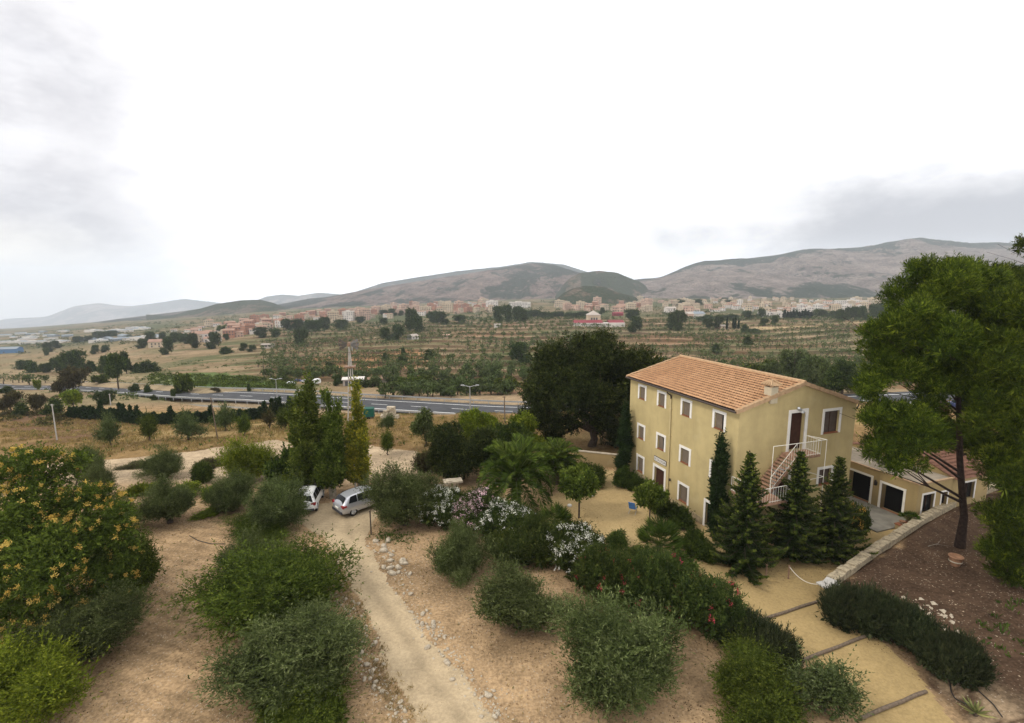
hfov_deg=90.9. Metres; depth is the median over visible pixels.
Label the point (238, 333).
town house
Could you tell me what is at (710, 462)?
window
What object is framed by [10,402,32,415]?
bush
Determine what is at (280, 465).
fig bush
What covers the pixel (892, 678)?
gravel path
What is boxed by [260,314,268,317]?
town house
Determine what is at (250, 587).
almond tree
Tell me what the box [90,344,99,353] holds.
pine tree
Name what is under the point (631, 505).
folding chair
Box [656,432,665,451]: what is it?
window
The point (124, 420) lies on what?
hedge cypress
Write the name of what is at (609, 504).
courtyard gravel
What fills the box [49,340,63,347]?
pine tree
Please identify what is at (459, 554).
olive tree
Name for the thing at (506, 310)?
pine tree
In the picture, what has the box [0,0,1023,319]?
sky
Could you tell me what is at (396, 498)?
olive tree
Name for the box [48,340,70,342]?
industrial shed
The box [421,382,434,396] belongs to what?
olive tree
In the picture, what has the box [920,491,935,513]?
window
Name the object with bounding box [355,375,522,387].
gully scrub
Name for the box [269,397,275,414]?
hedge cypress
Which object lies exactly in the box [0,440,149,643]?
flowering tree
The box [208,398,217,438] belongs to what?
pole
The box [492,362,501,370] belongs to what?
olive tree
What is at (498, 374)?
olive tree
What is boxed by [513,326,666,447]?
carob tree
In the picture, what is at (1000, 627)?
weeds
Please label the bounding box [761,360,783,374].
leafy tree
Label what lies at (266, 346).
ruined barn
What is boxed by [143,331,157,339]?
pine tree
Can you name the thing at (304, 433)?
poplar tree
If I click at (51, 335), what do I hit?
industrial shed
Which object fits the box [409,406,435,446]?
leafy tree
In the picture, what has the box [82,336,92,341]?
pine tree
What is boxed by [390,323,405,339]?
pine tree
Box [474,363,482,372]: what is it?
olive tree
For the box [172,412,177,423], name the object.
hedge cypress
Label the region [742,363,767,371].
bush
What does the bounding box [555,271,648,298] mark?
wooded hill
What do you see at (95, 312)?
mountains
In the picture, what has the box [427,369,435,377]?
olive tree
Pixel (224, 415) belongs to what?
almond tree
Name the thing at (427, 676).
dirt track
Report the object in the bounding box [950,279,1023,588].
pine tree
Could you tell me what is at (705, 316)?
bush
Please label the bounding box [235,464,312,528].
olive tree
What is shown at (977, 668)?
lavender bush
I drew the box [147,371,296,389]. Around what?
vineyard rows
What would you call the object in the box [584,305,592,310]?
town house
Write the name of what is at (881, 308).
pine tree
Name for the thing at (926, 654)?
lavender bush
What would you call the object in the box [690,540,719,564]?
bush
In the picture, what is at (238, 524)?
almond tree
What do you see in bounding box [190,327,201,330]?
town house
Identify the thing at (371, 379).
olive tree
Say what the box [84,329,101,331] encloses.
industrial shed
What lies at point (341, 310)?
apartment block
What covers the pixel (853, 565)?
stone wall
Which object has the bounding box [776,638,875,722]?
almond tree
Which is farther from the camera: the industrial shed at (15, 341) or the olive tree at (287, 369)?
the industrial shed at (15, 341)
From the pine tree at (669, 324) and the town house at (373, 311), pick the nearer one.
the pine tree at (669, 324)
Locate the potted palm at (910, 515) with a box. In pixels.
[898,511,920,520]
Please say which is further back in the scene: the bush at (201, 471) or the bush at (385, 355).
the bush at (385, 355)
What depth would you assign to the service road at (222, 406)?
129.70 m
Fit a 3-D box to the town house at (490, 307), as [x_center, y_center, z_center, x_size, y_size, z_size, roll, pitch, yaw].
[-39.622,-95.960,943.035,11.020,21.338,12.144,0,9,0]
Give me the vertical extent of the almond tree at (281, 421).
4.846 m
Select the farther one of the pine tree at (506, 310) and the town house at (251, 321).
the town house at (251, 321)
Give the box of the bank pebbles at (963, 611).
[897,511,1019,711]
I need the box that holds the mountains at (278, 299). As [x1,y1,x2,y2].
[259,293,339,303]
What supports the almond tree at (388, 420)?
on the ground at (976, 593)
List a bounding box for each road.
[0,383,954,414]
[189,404,321,413]
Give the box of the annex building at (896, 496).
[848,446,954,517]
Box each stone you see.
[379,547,387,552]
[388,570,396,575]
[399,557,405,564]
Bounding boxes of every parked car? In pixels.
[299,484,324,510]
[332,486,374,515]
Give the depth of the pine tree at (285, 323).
641.76 m
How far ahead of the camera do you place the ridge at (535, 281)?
2681.32 m
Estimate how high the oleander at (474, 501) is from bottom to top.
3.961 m
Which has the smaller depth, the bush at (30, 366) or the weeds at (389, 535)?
the weeds at (389, 535)
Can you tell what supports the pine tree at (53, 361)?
on the ground at (976, 593)
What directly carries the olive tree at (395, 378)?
on the ground at (976, 593)
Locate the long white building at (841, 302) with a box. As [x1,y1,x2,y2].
[834,300,867,304]
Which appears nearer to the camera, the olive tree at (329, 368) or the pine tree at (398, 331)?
the olive tree at (329, 368)
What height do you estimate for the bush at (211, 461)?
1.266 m
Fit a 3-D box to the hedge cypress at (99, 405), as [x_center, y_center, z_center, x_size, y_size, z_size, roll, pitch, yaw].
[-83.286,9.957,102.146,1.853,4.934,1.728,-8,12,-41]
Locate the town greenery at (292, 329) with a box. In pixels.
[11,297,864,353]
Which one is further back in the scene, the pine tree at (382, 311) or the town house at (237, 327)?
the pine tree at (382, 311)
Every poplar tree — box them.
[284,369,328,485]
[309,386,349,498]
[342,376,372,485]
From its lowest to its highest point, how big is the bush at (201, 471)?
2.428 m
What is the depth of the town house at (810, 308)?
717.10 m
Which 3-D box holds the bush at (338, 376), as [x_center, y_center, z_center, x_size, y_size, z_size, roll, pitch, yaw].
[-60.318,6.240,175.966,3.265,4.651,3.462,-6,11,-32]
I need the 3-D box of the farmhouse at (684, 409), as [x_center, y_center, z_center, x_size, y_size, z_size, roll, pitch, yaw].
[18.284,6.042,40.507,11.740,11.644,15.832,-3,9,-19]
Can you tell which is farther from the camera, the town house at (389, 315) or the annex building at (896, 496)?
the town house at (389, 315)
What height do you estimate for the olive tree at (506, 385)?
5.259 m
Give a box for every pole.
[51,404,57,439]
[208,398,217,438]
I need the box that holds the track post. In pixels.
[369,511,371,534]
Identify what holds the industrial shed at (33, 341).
on the ground at (976, 593)
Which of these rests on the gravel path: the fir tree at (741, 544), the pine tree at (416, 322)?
the fir tree at (741, 544)
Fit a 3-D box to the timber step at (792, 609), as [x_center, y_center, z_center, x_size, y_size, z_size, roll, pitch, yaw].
[15.065,13.530,27.404,4.562,0.180,0.195,-4,10,-21]
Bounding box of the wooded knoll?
[146,300,285,319]
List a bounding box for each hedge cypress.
[65,406,71,417]
[71,406,77,418]
[76,406,81,418]
[79,405,86,418]
[82,407,86,419]
[85,405,92,419]
[88,406,94,419]
[92,409,98,419]
[96,399,103,418]
[99,407,105,419]
[115,402,121,421]
[118,403,126,421]
[122,411,127,423]
[125,404,133,423]
[129,412,134,423]
[132,405,139,423]
[135,411,141,424]
[156,413,160,423]
[158,412,164,424]
[161,413,167,424]
[166,405,173,424]
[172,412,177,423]
[193,410,198,420]
[196,411,201,423]
[203,410,207,423]
[205,404,214,421]
[247,407,252,419]
[250,408,257,419]
[255,408,259,418]
[257,406,263,418]
[261,400,267,415]
[268,405,275,416]
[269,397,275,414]
[274,397,280,416]
[278,396,282,412]
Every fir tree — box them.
[706,450,788,585]
[755,451,832,564]
[806,456,878,564]
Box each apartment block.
[338,308,349,314]
[342,310,354,320]
[486,300,497,306]
[509,301,530,307]
[678,302,691,309]
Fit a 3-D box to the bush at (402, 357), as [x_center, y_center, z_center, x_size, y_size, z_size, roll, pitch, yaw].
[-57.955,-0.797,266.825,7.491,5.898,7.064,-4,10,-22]
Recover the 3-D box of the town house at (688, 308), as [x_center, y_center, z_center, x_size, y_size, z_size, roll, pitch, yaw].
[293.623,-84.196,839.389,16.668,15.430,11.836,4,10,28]
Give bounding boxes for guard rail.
[70,389,454,414]
[108,382,526,404]
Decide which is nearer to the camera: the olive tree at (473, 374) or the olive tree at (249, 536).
the olive tree at (249, 536)
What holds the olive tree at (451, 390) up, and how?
on the ground at (976, 593)
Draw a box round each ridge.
[93,263,578,322]
[359,262,585,290]
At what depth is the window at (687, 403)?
38.39 m
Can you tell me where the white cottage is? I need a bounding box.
[407,334,418,339]
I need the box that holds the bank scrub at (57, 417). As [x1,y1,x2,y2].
[0,396,73,426]
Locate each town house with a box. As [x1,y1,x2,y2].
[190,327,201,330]
[191,331,207,341]
[203,319,212,327]
[222,328,235,338]
[227,323,240,328]
[232,325,239,330]
[235,331,243,336]
[240,323,254,334]
[243,319,255,323]
[249,314,259,321]
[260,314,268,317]
[261,318,270,321]
[263,322,270,329]
[273,314,280,318]
[275,319,281,327]
[295,315,304,319]
[319,312,326,317]
[327,310,338,321]
[357,307,369,319]
[370,309,377,314]
[371,306,379,312]
[387,313,392,318]
[399,303,408,312]
[410,304,419,310]
[417,311,425,315]
[421,306,430,310]
[429,303,436,309]
[442,302,452,311]
[453,304,460,310]
[454,300,463,307]
[463,306,471,311]
[473,306,479,312]
[488,304,493,311]
[555,299,563,307]
[563,302,571,309]
[570,305,579,309]
[576,301,584,309]
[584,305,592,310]
[592,301,598,306]
[593,296,601,304]
[600,304,608,310]
[612,306,622,311]
[627,302,635,308]
[641,298,651,305]
[644,305,652,311]
[662,301,668,306]
[672,299,679,306]
[679,303,690,310]
[683,306,693,311]
[685,299,694,303]
[694,303,699,308]
[704,304,711,308]
[731,305,739,309]
[745,304,752,311]
[747,300,754,304]
[763,306,771,311]
[783,307,791,310]
[797,303,807,310]
[806,305,813,312]
[813,303,822,311]
[831,304,841,310]
[848,300,855,305]
[859,301,868,308]
[868,298,879,303]
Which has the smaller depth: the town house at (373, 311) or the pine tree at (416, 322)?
the pine tree at (416, 322)
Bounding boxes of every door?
[652,463,665,489]
[702,498,709,525]
[772,467,790,494]
[786,408,808,451]
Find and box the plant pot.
[948,553,964,566]
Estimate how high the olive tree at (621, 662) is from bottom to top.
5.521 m
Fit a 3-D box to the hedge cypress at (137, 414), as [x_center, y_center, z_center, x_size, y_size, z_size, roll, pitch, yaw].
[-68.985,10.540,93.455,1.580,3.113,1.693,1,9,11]
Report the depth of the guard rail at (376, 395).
135.78 m
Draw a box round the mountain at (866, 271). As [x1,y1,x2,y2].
[634,238,1023,298]
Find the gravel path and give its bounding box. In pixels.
[697,529,953,722]
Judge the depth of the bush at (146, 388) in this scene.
164.26 m
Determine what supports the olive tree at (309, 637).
on the ground at (976, 593)
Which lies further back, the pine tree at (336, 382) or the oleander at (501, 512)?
the pine tree at (336, 382)
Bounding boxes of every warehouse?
[670,312,693,318]
[690,311,705,318]
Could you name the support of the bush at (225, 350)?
on the ground at (976, 593)
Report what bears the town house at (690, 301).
on the ground at (976, 593)
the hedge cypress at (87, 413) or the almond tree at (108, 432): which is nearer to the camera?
the almond tree at (108, 432)
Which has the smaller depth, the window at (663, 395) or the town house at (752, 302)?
the window at (663, 395)
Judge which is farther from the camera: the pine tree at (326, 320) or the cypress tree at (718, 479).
the pine tree at (326, 320)
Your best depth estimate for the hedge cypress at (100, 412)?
101.27 m
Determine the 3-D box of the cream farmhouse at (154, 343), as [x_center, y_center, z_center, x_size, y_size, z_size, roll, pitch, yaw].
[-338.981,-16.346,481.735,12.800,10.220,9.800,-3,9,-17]
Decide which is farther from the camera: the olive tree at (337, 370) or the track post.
the olive tree at (337, 370)
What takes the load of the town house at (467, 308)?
on the ground at (976, 593)
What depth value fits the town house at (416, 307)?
940.05 m
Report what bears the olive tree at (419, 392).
on the ground at (976, 593)
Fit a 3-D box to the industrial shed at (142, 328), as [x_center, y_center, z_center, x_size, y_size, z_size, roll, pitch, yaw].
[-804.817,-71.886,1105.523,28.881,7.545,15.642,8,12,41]
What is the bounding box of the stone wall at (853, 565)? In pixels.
[826,482,997,581]
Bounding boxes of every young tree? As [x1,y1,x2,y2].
[557,462,601,517]
[630,476,669,519]
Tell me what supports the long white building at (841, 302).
on the ground at (976, 593)
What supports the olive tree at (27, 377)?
on the ground at (976, 593)
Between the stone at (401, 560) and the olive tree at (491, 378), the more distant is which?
the olive tree at (491, 378)
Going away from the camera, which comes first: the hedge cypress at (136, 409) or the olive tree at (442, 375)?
the hedge cypress at (136, 409)
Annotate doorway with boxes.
[849,468,873,503]
[877,480,905,516]
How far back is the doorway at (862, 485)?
41.43 m
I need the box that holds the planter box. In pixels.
[894,520,906,528]
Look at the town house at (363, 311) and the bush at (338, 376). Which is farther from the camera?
the town house at (363, 311)
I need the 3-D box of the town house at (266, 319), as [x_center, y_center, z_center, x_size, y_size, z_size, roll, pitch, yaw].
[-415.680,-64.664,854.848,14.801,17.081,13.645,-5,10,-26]
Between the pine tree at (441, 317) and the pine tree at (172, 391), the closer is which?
the pine tree at (172, 391)
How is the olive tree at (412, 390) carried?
on the ground at (976, 593)
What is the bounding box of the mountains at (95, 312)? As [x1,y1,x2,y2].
[0,299,219,328]
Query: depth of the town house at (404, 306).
1073.37 m
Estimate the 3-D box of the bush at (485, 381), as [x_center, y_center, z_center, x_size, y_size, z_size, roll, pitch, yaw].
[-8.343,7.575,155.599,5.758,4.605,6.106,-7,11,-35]
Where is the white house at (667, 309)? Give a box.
[664,307,675,312]
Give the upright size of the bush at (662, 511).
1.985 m
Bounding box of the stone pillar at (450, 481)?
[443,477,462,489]
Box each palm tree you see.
[476,433,556,513]
[533,436,585,492]
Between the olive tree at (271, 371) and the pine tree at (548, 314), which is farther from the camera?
the pine tree at (548, 314)
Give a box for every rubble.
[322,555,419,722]
[364,541,513,722]
[901,596,958,630]
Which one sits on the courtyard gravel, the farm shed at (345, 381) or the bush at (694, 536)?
the bush at (694, 536)
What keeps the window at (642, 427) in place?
in the farmhouse at (684, 409)
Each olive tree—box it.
[3,571,160,663]
[21,373,36,384]
[39,375,49,382]
[64,450,119,494]
[67,440,108,476]
[126,439,185,481]
[127,470,205,524]
[186,583,383,722]
[196,461,259,513]
[209,522,300,569]
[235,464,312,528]
[260,368,269,376]
[265,368,276,375]
[274,367,285,374]
[276,373,286,379]
[283,365,292,375]
[291,370,302,381]
[292,366,303,372]
[305,366,318,373]
[307,370,321,378]
[324,364,335,376]
[332,365,342,374]
[342,370,354,376]
[351,449,453,529]
[357,370,371,379]
[365,376,377,385]
[370,375,381,385]
[371,367,383,375]
[375,382,390,397]
[382,372,391,382]
[385,362,393,369]
[386,366,398,374]
[386,381,401,394]
[391,374,400,380]
[395,382,411,395]
[401,380,413,385]
[404,367,415,374]
[405,384,419,395]
[416,367,426,374]
[416,384,424,395]
[419,378,425,386]
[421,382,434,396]
[422,503,501,594]
[423,382,439,396]
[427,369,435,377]
[434,370,450,380]
[436,384,445,395]
[442,377,452,387]
[445,385,456,397]
[447,373,459,379]
[448,377,464,394]
[456,367,467,374]
[456,372,471,380]
[459,380,474,394]
[461,363,472,370]
[464,539,579,635]
[467,368,476,379]
[473,377,486,394]
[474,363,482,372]
[479,368,491,376]
[484,375,496,382]
[485,383,495,393]
[490,368,504,377]
[491,383,503,394]
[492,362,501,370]
[500,379,515,392]
[516,365,530,380]
[518,371,528,378]
[541,580,695,722]
[853,356,862,363]
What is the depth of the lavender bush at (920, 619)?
24.33 m
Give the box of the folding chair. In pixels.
[628,502,636,513]
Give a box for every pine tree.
[11,359,29,369]
[37,363,52,372]
[41,342,55,351]
[48,355,63,372]
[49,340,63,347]
[56,347,87,369]
[72,336,84,342]
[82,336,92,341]
[89,390,116,403]
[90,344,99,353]
[91,331,107,338]
[95,353,106,373]
[100,344,109,351]
[103,330,114,336]
[103,351,126,388]
[119,350,132,373]
[133,338,147,348]
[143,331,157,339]
[158,332,165,338]
[158,336,174,354]
[168,331,180,342]
[169,388,175,401]
[177,332,189,343]
[185,331,200,347]
[203,330,222,348]
[222,333,229,339]
[238,342,247,350]
[245,345,257,351]
[252,326,266,337]
[270,329,280,336]
[279,318,291,329]
[290,318,303,329]
[293,328,309,344]
[301,319,314,331]
[310,319,323,330]
[319,316,330,329]
[332,379,339,385]
[333,319,348,329]
[355,316,365,322]
[378,310,387,314]
[379,317,387,323]
[379,327,391,340]
[387,308,397,315]
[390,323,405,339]
[403,306,417,329]
[409,314,425,331]
[426,311,438,322]
[434,311,449,324]
[453,314,467,322]
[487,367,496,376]
[492,305,502,321]
[500,303,512,321]
[506,340,533,362]
[511,304,522,320]
[516,308,528,321]
[526,310,532,316]
[539,311,546,317]
[544,312,551,318]
[599,307,604,313]
[624,309,639,320]
[625,315,643,332]
[666,311,672,329]
[671,308,687,330]
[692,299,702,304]
[703,317,712,327]
[712,314,724,327]
[741,310,755,317]
[755,308,765,317]
[759,317,769,325]
[771,314,779,324]
[822,357,860,393]
[835,308,846,320]
[840,250,1016,548]
[843,306,856,319]
[851,305,860,319]
[857,305,869,319]
[866,302,879,318]
[875,303,886,317]
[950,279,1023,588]
[986,233,1023,291]
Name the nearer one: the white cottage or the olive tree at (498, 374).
the olive tree at (498, 374)
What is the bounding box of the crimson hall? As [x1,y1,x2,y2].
[612,312,622,315]
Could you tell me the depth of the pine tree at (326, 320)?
612.76 m
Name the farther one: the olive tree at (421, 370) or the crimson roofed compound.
the crimson roofed compound
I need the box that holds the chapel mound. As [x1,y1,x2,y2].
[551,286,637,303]
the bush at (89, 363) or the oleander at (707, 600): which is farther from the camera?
the bush at (89, 363)
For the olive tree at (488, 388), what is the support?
on the ground at (976, 593)
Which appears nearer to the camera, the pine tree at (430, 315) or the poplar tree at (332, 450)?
the poplar tree at (332, 450)
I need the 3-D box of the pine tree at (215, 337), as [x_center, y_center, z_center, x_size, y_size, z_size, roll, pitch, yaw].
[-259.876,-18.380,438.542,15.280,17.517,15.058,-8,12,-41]
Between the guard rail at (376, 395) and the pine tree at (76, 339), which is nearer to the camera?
the guard rail at (376, 395)
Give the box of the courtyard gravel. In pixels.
[537,471,724,563]
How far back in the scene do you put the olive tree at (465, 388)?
141.35 m
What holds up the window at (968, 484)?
in the tiled outbuilding
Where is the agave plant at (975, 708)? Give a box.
[957,694,997,718]
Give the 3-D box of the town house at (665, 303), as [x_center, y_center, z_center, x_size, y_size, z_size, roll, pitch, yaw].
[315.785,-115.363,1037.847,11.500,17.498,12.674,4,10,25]
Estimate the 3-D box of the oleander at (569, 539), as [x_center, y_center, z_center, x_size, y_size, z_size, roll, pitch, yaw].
[4.064,11.519,30.873,4.197,3.593,4.433,-2,9,-8]
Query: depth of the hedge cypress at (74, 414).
104.99 m
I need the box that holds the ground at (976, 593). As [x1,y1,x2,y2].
[0,297,1023,722]
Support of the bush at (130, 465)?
on the ground at (976, 593)
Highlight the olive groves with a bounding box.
[0,313,878,383]
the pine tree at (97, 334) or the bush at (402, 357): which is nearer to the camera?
the bush at (402, 357)
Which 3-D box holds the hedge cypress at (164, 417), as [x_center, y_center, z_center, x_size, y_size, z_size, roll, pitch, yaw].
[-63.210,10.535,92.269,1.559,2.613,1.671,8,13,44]
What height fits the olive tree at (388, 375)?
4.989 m
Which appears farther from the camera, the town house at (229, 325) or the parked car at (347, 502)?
the town house at (229, 325)
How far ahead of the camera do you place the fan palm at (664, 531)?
32.64 m
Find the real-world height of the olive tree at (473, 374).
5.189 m
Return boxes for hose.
[189,535,224,543]
[949,681,966,704]
[978,690,1002,716]
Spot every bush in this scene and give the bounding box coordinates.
[0,385,16,392]
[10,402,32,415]
[23,360,40,372]
[32,379,41,388]
[38,397,64,414]
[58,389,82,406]
[80,360,97,371]
[87,374,109,382]
[108,460,144,469]
[127,382,141,391]
[128,362,140,372]
[135,359,162,372]
[143,383,152,392]
[149,394,157,399]
[172,371,195,393]
[186,460,214,482]
[189,455,220,468]
[216,324,226,330]
[219,346,234,353]
[260,441,293,481]
[334,373,342,383]
[382,351,389,360]
[396,375,416,383]
[397,355,408,365]
[416,373,432,385]
[423,348,435,359]
[460,379,476,392]
[481,379,492,391]
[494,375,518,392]
[578,457,609,487]
[605,528,628,549]
[611,463,640,487]
[624,473,647,491]
[647,497,678,518]
[662,547,702,570]
[667,504,696,529]
[682,525,710,557]
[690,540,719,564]
[696,314,713,319]
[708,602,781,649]
[710,343,720,352]
[720,314,739,318]
[739,614,804,681]
[740,323,750,332]
[742,335,754,344]
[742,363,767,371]
[760,358,778,363]
[814,575,882,634]
[828,310,836,316]
[839,577,913,643]
[844,496,873,539]
[876,593,948,653]
[905,626,965,683]
[930,622,1001,691]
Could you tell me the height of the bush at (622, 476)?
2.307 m
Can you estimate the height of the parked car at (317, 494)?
1.526 m
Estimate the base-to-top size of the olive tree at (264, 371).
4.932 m
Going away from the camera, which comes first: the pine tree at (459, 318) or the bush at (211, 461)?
the bush at (211, 461)
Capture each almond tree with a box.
[0,606,120,722]
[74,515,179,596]
[90,410,124,445]
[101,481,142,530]
[136,406,159,440]
[147,522,394,653]
[169,404,211,440]
[207,394,236,430]
[208,505,297,543]
[220,662,380,722]
[232,410,253,435]
[259,403,276,428]
[273,402,289,429]
[376,409,396,427]
[377,424,395,454]
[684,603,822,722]
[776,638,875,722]
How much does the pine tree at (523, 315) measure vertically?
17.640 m
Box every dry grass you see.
[0,411,569,467]
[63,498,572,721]
[325,554,427,722]
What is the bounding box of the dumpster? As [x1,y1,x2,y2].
[363,407,374,418]
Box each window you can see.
[636,453,644,473]
[637,422,645,440]
[638,383,646,400]
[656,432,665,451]
[657,390,666,408]
[677,480,689,505]
[678,444,690,466]
[680,398,691,417]
[709,460,714,476]
[712,409,726,431]
[816,465,833,485]
[821,407,842,434]
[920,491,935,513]
[939,490,948,504]
[965,479,976,497]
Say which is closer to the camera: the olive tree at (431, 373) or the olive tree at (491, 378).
the olive tree at (491, 378)
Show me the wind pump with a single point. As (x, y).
(355, 342)
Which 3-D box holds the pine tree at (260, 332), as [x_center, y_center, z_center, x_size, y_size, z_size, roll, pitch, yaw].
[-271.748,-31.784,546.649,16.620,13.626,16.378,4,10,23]
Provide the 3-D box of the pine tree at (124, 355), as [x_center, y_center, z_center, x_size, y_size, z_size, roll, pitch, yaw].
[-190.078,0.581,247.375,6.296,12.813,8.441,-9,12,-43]
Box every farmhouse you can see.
[147,339,162,347]
[625,354,862,534]
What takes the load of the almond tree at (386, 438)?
on the ground at (976, 593)
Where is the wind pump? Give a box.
[338,336,358,420]
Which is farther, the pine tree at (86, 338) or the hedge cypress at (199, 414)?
the pine tree at (86, 338)
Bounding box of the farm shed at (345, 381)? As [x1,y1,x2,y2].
[341,376,364,385]
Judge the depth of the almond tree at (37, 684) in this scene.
20.69 m
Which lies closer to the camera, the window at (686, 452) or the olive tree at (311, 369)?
the window at (686, 452)
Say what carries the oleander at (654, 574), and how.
on the ground at (976, 593)
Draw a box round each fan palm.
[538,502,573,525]
[634,513,689,550]
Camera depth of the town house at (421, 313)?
916.15 m
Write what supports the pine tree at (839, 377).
on the ground at (976, 593)
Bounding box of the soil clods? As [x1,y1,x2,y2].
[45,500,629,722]
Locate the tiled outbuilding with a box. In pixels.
[853,441,987,506]
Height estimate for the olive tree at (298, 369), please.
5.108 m
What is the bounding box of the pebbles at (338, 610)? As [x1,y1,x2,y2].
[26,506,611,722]
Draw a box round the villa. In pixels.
[772,311,782,317]
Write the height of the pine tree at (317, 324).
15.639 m
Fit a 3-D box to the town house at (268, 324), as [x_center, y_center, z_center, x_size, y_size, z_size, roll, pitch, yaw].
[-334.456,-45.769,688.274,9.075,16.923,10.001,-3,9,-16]
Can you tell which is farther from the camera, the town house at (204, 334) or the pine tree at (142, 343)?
the town house at (204, 334)
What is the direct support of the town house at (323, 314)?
on the ground at (976, 593)
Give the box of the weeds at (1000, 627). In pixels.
[976,596,1023,657]
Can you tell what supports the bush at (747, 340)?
on the ground at (976, 593)
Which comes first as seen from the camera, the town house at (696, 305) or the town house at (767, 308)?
the town house at (767, 308)
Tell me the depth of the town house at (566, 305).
977.25 m
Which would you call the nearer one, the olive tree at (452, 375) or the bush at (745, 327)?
the olive tree at (452, 375)
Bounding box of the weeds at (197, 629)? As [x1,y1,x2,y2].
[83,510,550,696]
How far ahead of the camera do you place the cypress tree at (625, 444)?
44.98 m
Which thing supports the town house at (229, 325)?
on the ground at (976, 593)
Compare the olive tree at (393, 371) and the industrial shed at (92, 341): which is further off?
the industrial shed at (92, 341)
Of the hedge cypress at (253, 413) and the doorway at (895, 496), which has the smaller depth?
the doorway at (895, 496)
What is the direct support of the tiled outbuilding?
on the ground at (976, 593)
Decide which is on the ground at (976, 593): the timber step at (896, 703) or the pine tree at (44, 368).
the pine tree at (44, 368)
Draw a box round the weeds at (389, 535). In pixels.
[366,527,423,550]
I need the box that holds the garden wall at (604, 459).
[568,450,616,467]
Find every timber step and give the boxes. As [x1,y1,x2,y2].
[763,600,818,618]
[802,634,868,662]
[859,690,927,719]
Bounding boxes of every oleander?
[414,480,463,530]
[448,483,502,533]
[475,493,536,540]
[481,523,538,569]
[503,509,561,569]
[544,517,610,580]
[569,539,634,611]
[612,539,668,561]
[615,546,689,619]
[658,562,749,645]
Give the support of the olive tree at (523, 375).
on the ground at (976, 593)
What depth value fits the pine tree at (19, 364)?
348.86 m
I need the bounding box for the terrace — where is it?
[848,496,905,532]
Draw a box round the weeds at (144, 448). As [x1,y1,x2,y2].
[1,412,508,456]
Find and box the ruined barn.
[260,343,274,348]
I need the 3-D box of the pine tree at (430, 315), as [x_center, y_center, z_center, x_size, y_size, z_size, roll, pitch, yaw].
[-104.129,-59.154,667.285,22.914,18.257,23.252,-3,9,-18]
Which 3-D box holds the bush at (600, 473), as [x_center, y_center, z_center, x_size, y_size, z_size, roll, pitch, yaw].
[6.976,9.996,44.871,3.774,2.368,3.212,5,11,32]
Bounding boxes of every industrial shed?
[0,346,23,353]
[7,340,27,343]
[17,337,36,339]
[18,340,47,344]
[47,334,59,336]
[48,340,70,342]
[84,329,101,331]
[88,339,108,342]
[109,337,121,341]
[117,334,131,337]
[124,329,133,332]
[130,335,158,340]
[139,327,150,329]
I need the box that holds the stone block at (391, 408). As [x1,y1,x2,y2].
[387,406,395,410]
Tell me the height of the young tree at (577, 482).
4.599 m
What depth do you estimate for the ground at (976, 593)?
30.00 m
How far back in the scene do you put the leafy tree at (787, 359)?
151.43 m
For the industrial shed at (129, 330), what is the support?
on the ground at (976, 593)
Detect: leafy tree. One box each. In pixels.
[0,389,24,411]
[24,393,46,409]
[41,347,49,355]
[49,364,93,393]
[209,430,279,480]
[210,387,220,391]
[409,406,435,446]
[410,449,438,474]
[423,418,500,479]
[440,387,455,396]
[457,406,498,439]
[473,420,534,474]
[506,409,546,450]
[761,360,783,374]
[777,347,810,377]
[794,355,820,379]
[804,354,832,385]
[812,308,829,316]
[817,361,846,392]
[844,366,865,392]
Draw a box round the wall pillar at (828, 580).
[816,577,839,597]
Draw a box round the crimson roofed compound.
[573,310,624,326]
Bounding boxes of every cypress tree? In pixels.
[612,401,635,471]
[704,427,731,540]
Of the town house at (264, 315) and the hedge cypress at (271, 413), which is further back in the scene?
the town house at (264, 315)
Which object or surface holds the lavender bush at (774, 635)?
on the ground at (976, 593)
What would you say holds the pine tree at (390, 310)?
on the ground at (976, 593)
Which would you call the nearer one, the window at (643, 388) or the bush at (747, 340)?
the window at (643, 388)
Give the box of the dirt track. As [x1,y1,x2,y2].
[297,502,496,722]
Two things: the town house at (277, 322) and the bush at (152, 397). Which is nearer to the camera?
the bush at (152, 397)
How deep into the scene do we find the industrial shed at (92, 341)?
752.46 m
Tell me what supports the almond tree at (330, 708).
on the ground at (976, 593)
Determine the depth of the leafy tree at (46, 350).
523.33 m
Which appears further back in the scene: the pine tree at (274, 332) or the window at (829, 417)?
the pine tree at (274, 332)
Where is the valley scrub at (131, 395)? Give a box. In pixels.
[1,314,911,400]
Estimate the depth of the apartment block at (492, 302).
975.13 m
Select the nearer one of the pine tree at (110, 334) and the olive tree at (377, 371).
the olive tree at (377, 371)
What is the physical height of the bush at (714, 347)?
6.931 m
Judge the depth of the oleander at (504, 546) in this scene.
31.54 m

